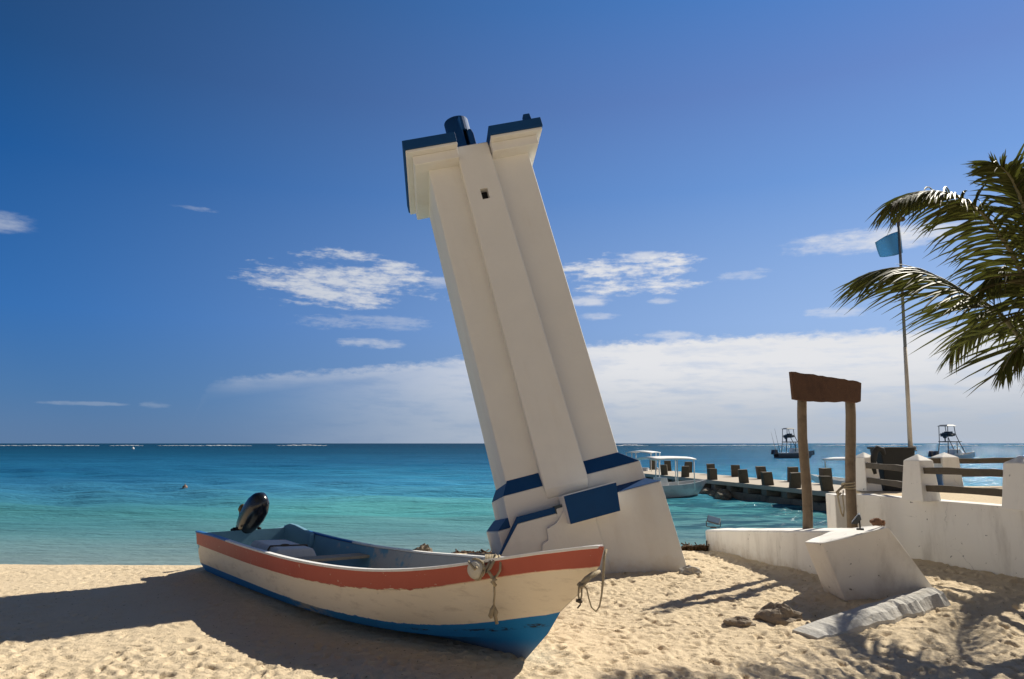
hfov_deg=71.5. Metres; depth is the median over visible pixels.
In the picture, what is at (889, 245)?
flag pole
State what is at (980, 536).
retaining wall
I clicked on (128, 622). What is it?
sand beach
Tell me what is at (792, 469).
mooring stump
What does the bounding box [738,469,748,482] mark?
mooring stump
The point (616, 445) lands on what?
surf
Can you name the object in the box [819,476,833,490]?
mooring stump
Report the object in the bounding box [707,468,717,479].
mooring stump
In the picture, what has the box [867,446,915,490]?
dark bin
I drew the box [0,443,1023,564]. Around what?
sea
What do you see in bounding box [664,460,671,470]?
mooring stump
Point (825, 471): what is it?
mooring stump
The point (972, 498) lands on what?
terrace
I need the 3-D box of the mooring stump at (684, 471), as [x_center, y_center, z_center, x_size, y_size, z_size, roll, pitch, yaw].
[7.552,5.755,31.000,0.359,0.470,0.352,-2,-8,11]
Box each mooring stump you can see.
[650,460,654,469]
[660,465,667,474]
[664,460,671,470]
[681,466,688,476]
[684,462,691,472]
[706,464,714,467]
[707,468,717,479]
[731,465,739,476]
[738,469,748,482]
[755,466,766,478]
[760,472,773,484]
[787,467,797,481]
[789,472,800,487]
[819,468,832,483]
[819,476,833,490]
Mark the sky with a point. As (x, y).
(208, 232)
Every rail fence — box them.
[856,452,1023,510]
[928,452,1013,486]
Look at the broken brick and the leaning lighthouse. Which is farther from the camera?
the leaning lighthouse
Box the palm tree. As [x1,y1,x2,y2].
[829,144,1023,395]
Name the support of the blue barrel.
on the terrace
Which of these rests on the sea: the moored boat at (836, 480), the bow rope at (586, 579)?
the moored boat at (836, 480)
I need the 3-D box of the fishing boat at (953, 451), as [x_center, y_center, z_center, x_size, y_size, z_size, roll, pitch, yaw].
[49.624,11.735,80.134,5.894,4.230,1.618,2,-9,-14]
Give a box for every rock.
[413,543,432,551]
[721,616,755,626]
[754,602,802,624]
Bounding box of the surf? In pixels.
[0,445,1023,445]
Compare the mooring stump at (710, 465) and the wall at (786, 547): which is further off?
the mooring stump at (710, 465)
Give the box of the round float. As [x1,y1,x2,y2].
[467,558,484,580]
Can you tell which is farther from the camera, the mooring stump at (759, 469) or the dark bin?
the mooring stump at (759, 469)
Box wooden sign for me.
[789,372,860,528]
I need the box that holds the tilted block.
[805,526,931,600]
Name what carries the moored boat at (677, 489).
on the sea
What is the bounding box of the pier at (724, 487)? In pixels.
[643,469,844,510]
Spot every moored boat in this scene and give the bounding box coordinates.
[625,450,660,470]
[635,456,706,497]
[811,457,844,484]
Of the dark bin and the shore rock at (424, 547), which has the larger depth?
the shore rock at (424, 547)
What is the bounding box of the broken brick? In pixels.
[869,518,885,525]
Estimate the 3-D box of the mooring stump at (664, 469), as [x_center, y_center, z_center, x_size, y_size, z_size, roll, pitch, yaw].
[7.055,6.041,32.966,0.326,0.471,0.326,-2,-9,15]
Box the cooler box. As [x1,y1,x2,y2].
[250,540,315,557]
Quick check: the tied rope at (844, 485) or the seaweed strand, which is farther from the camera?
the seaweed strand
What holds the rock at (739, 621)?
on the sand beach
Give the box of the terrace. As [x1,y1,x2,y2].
[856,486,1002,503]
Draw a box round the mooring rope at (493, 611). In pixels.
[484,554,501,623]
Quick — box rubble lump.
[679,565,701,574]
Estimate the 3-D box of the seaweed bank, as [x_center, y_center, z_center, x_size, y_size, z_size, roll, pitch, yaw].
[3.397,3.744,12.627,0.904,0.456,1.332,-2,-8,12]
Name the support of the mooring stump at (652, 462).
on the pier at (724, 487)
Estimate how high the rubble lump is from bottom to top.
0.259 m
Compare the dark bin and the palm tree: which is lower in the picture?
the dark bin
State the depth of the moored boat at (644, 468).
37.81 m
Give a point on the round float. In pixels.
(476, 569)
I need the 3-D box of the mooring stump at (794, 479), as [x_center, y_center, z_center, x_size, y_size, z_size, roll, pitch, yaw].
[9.350,4.641,23.483,0.387,0.502,0.369,-2,-9,15]
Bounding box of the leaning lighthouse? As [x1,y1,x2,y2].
[402,113,685,573]
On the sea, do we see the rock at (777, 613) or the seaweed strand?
the seaweed strand
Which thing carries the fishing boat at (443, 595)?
on the sand beach
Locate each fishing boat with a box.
[195,492,603,658]
[771,428,814,457]
[928,425,974,457]
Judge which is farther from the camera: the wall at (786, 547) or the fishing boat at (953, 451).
the fishing boat at (953, 451)
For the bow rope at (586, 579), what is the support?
hanging from the fishing boat at (443, 595)
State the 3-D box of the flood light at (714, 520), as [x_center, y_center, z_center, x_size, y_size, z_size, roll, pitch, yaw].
[3.201,2.900,11.306,0.231,0.197,0.124,-3,-9,18]
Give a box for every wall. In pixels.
[706,528,850,573]
[856,493,1023,577]
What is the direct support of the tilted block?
on the sand beach
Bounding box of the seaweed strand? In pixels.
[451,549,491,553]
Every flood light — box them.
[706,515,720,527]
[851,513,863,529]
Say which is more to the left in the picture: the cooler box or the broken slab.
the cooler box
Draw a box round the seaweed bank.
[681,540,708,550]
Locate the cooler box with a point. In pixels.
(287, 548)
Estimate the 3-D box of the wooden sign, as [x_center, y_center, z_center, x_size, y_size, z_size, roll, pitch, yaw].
[4.439,2.006,10.041,1.309,3.046,0.278,3,-9,-22]
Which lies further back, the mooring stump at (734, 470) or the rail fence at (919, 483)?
the mooring stump at (734, 470)
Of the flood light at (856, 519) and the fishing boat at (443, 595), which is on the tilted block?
the flood light at (856, 519)
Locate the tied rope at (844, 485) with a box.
[835,482,855,516]
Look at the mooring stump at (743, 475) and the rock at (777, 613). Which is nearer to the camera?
the rock at (777, 613)
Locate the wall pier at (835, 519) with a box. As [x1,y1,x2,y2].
[826,493,846,527]
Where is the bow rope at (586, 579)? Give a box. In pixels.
[576,548,606,611]
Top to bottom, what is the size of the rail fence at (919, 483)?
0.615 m
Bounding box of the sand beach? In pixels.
[0,550,1023,678]
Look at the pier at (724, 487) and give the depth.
25.93 m
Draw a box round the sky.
[0,0,1023,442]
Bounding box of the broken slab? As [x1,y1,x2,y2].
[792,587,950,639]
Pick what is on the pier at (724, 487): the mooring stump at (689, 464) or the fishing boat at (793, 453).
the mooring stump at (689, 464)
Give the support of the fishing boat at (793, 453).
on the sea
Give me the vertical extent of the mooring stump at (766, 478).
0.461 m
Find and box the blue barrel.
[936,474,942,484]
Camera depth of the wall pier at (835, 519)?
10.69 m
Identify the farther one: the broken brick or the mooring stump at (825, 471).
the mooring stump at (825, 471)
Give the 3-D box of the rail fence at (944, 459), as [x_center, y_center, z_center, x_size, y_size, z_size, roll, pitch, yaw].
[9.796,2.327,12.756,5.043,0.600,0.396,0,-8,-2]
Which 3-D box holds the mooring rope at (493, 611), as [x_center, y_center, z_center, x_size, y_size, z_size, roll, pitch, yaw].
[-0.175,1.992,5.671,0.190,0.526,0.214,0,-8,0]
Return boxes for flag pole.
[875,216,916,450]

